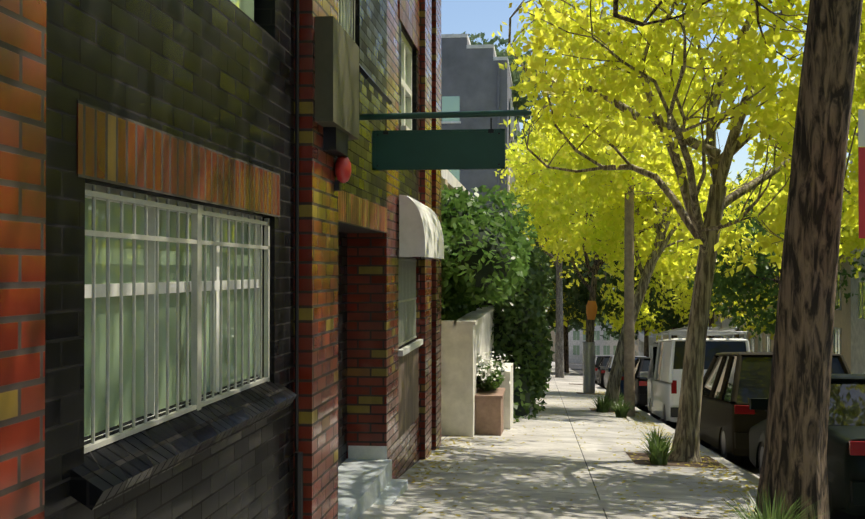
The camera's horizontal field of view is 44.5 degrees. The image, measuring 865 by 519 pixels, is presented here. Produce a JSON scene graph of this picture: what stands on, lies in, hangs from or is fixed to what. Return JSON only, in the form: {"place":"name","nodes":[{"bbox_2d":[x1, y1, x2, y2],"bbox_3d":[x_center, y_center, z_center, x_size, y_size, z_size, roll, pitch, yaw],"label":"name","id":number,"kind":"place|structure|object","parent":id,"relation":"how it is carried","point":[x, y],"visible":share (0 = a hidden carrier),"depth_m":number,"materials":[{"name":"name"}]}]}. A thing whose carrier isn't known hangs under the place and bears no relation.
{"place":"outdoors","nodes":[
{"label":"outdoors","id":0,"kind":"place"},
{"bbox_2d":[357,327,864,518],"bbox_3d":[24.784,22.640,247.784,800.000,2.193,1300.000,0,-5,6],"label":"street slope","id":1,"kind":"structure","parent":0,"point":[735,392],"depth_m":12.50,"materials":[{"name":"concrete"}]},
{"bbox_2d":[0,0,440,518],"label":"brick building","id":2,"kind":"structure","parent":1,"relation":"on","point":[220,298],"depth_m":4.69,"materials":[{"name":"red brick"}]},
{"bbox_2d":[335,156,350,190],"bbox_3d":[-0.576,-0.560,6.851,0.100,0.231,0.184,0,-1,6],"label":"alarm bell","id":3,"kind":"object","parent":2,"relation":"attached to","point":[343,169],"visible":0.98,"depth_m":6.79,"materials":[{"name":"red metal"}]},
{"bbox_2d":[399,195,443,258],"bbox_3d":[-0.092,-0.326,11.423,0.280,0.620,1.900,0,-1,6],"label":"awning canvas","id":4,"kind":"object","parent":2,"relation":"attached to","point":[420,232],"visible":1,"depth_m":10.49,"materials":[{"name":"white fabric"}]},
{"bbox_2d":[359,108,531,169],"bbox_3d":[0.059,-0.919,7.914,1.360,0.490,0.120,0,-1,6],"label":"hanging sign","id":5,"kind":"object","parent":2,"relation":"attached to","point":[461,149],"visible":0.94,"depth_m":7.90,"materials":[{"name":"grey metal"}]},
{"bbox_2d":[441,170,473,199],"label":"cream house","id":6,"kind":"structure","parent":1,"relation":"on","point":[449,180],"depth_m":21.35,"materials":[{"name":"beige paint"}]},
{"bbox_2d":[441,305,512,436],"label":"garden wall","id":7,"kind":"structure","parent":1,"relation":"on","point":[469,408],"depth_m":16.00,"materials":[{"name":"concrete"}]},
{"bbox_2d":[476,361,504,390],"bbox_3d":[0.882,1.904,17.018,0.573,0.541,1.044,0,-1,6],"label":"planter shrub","id":8,"kind":"object","parent":7,"relation":"in","point":[489,383],"visible":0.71,"depth_m":16.80,"materials":[{"name":"green plant"}]},
{"bbox_2d":[475,351,519,386],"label":"planter flowers","id":9,"kind":"object","parent":8,"relation":"in","point":[486,362],"visible":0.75,"depth_m":16.72,"materials":[{"name":"white plant"}]},
{"bbox_2d":[441,34,520,213],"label":"building","id":10,"kind":"structure","parent":1,"relation":"on","point":[475,78],"depth_m":42.09,"materials":[{"name":"concrete"}]},
{"bbox_2d":[441,184,537,319],"bbox_3d":[0.323,0.073,18.523,3.040,2.910,5.733,0,-1,6],"label":"hedge","id":11,"kind":"object","parent":1,"relation":"on","point":[485,246],"visible":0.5,"depth_m":16.91,"materials":[{"name":"green plant"}]},
{"bbox_2d":[452,241,555,422],"bbox_3d":[1.740,1.840,27.786,2.920,5.923,17.112,0,-1,6],"label":"hedge","id":12,"kind":"object","parent":1,"relation":"on","point":[521,333],"visible":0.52,"depth_m":22.64,"materials":[{"name":"green plant"}]},
{"bbox_2d":[461,31,552,211],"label":"eucalyptus tree","id":13,"kind":"object","parent":1,"relation":"on","point":[515,77],"depth_m":49.07,"materials":[{"name":"plant"}]},
{"bbox_2d":[519,127,609,377],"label":"plane tree","id":14,"kind":"object","parent":1,"relation":"on","point":[559,355],"visible":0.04,"depth_m":59.34,"materials":[{"name":"grey plant"}]},
{"bbox_2d":[537,246,615,372],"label":"tree","id":15,"kind":"object","parent":1,"relation":"on","point":[566,347],"depth_m":77.04,"materials":[{"name":"green plant"}]},
{"bbox_2d":[547,311,607,331],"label":"tree","id":16,"kind":"object","parent":1,"relation":"on","point":[576,327],"depth_m":121.51,"materials":[{"name":"green plant"}]},
{"bbox_2d":[401,389,757,518],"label":"fallen leaf litter","id":17,"kind":"object","parent":1,"relation":"on","point":[645,427],"visible":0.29,"depth_m":12.12,"materials":[{"name":"yellow"}]},
{"bbox_2d":[546,319,618,362],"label":"street buildings","id":18,"kind":"structure","parent":1,"relation":"on","point":[604,346],"depth_m":180.09,"materials":[{"name":"grey concrete"}]},
{"bbox_2d":[542,299,623,330],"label":"tree","id":19,"kind":"object","parent":1,"relation":"on","point":[550,316],"depth_m":93.75,"materials":[{"name":"green plant"}]},
{"bbox_2d":[582,301,596,393],"bbox_3d":[5.441,3.074,36.545,0.509,3.306,0.500,0,-1,6],"label":"sign post","id":20,"kind":"object","parent":1,"relation":"on","point":[589,362],"visible":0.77,"depth_m":36.37,"materials":[{"name":"orange"}]},
{"bbox_2d":[536,219,651,333],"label":"green tree","id":21,"kind":"object","parent":1,"relation":"on","point":[578,296],"visible":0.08,"depth_m":70.04,"materials":[{"name":"brown plant"}]},
{"bbox_2d":[587,393,615,412],"bbox_3d":[3.997,3.298,24.622,0.912,0.515,0.825,0,-1,6],"label":"grass tuft","id":22,"kind":"object","parent":1,"relation":"on","point":[602,405],"visible":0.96,"depth_m":24.52,"materials":[{"name":"green plant"}]},
{"bbox_2d":[495,133,721,341],"bbox_3d":[5.858,-0.141,36.633,8.012,9.642,7.882,0,-1,6],"label":"tree","id":23,"kind":"object","parent":1,"relation":"on","point":[548,226],"visible":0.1,"depth_m":35.61,"materials":[{"name":"yellow plant"}]},
{"bbox_2d":[602,391,623,405],"bbox_3d":[4.577,3.493,26.555,0.912,0.507,0.914,0,-1,6],"label":"grass tuft","id":24,"kind":"object","parent":1,"relation":"on","point":[621,398],"visible":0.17,"depth_m":26.64,"materials":[{"name":"green plant"}]},
{"bbox_2d":[595,317,643,339],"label":"tree","id":25,"kind":"object","parent":1,"relation":"on","point":[608,330],"depth_m":141.09,"materials":[{"name":"green plant"}]},
{"bbox_2d":[609,398,633,417],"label":"grass tuft","id":26,"kind":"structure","parent":1,"relation":"on","point":[620,411],"depth_m":22.73,"materials":[{"name":"green plant"}]},
{"bbox_2d":[624,121,634,416],"bbox_3d":[4.355,0.317,23.416,0.250,6.900,0.800,0,-1,6],"label":"timber power pole","id":27,"kind":"object","parent":1,"relation":"on","point":[629,360],"visible":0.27,"depth_m":23.32,"materials":[{"name":"brown wood"}]},
{"bbox_2d":[598,293,671,356],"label":"tree","id":28,"kind":"object","parent":1,"relation":"on","point":[620,321],"visible":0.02,"depth_m":108.59,"materials":[{"name":"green plant"}]},
{"bbox_2d":[501,15,787,410],"bbox_3d":[4.896,-1.121,25.464,6.563,9.697,7.409,-1,-1,40],"label":"tree","id":29,"kind":"object","parent":1,"relation":"on","point":[601,185],"visible":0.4,"depth_m":25.08,"materials":[{"name":"yellow plant"}]},
{"bbox_2d":[637,425,671,448],"bbox_3d":[3.118,2.471,14.672,0.673,0.408,0.704,0,-1,6],"label":"grass tuft","id":30,"kind":"object","parent":1,"relation":"on","point":[654,433],"visible":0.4,"depth_m":14.70,"materials":[{"name":"green plant"}]},
{"bbox_2d":[637,430,678,464],"bbox_3d":[2.793,2.296,13.006,0.718,0.446,0.659,0,-1,6],"label":"grass tuft","id":31,"kind":"object","parent":1,"relation":"on","point":[658,453],"visible":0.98,"depth_m":12.92,"materials":[{"name":"green plant"}]},
{"bbox_2d":[636,224,690,338],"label":"green tree","id":32,"kind":"object","parent":1,"relation":"on","point":[667,316],"visible":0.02,"depth_m":84.50,"materials":[{"name":"brown plant"}]},
{"bbox_2d":[491,0,864,461],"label":"robinia tree","id":33,"kind":"object","parent":1,"relation":"on","point":[582,26],"visible":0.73,"depth_m":12.82,"materials":[{"name":"yellow plant"}]},
{"bbox_2d":[622,203,774,337],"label":"green tree","id":34,"kind":"object","parent":1,"relation":"on","point":[711,320],"depth_m":68.35,"materials":[{"name":"brown plant"}]},
{"bbox_2d":[655,204,779,339],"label":"tree","id":35,"kind":"object","parent":1,"relation":"on","point":[686,291],"visible":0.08,"depth_m":57.11,"materials":[{"name":"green plant"}]},
{"bbox_2d":[613,0,864,518],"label":"robinia tree","id":36,"kind":"object","parent":1,"relation":"on","point":[794,463],"visible":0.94,"depth_m":7.69,"materials":[{"name":"brown plant"}]},
{"bbox_2d":[635,111,864,373],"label":"terraces","id":37,"kind":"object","parent":1,"relation":"on","point":[849,333],"visible":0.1,"depth_m":46.07,"materials":[{"name":"beige glass"}]},
{"bbox_2d":[708,482,832,518],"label":"lomandra grass","id":38,"kind":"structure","parent":1,"relation":"on","point":[767,510],"depth_m":7.12,"materials":[{"name":"green plant"}]},
{"bbox_2d":[682,165,864,340],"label":"tree","id":39,"kind":"object","parent":1,"relation":"on","point":[750,279],"visible":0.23,"depth_m":44.49,"materials":[{"name":"green plant"}]},
{"bbox_2d":[745,64,864,278],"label":"tree","id":40,"kind":"object","parent":1,"relation":"on","point":[851,243],"visible":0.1,"depth_m":32.72,"materials":[{"name":"yellow plant"}]},
{"bbox_2d":[858,109,864,237],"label":"parking sign post","id":41,"kind":"object","parent":1,"relation":"on","point":[861,159],"visible":1,"depth_m":6.95,"materials":[{"name":"red metal"}]},
{"bbox_2d":[441,0,862,244],"label":"sky","id":42,"kind":"structure","parent":0,"point":[457,16],"materials":[{"name":"blue"}]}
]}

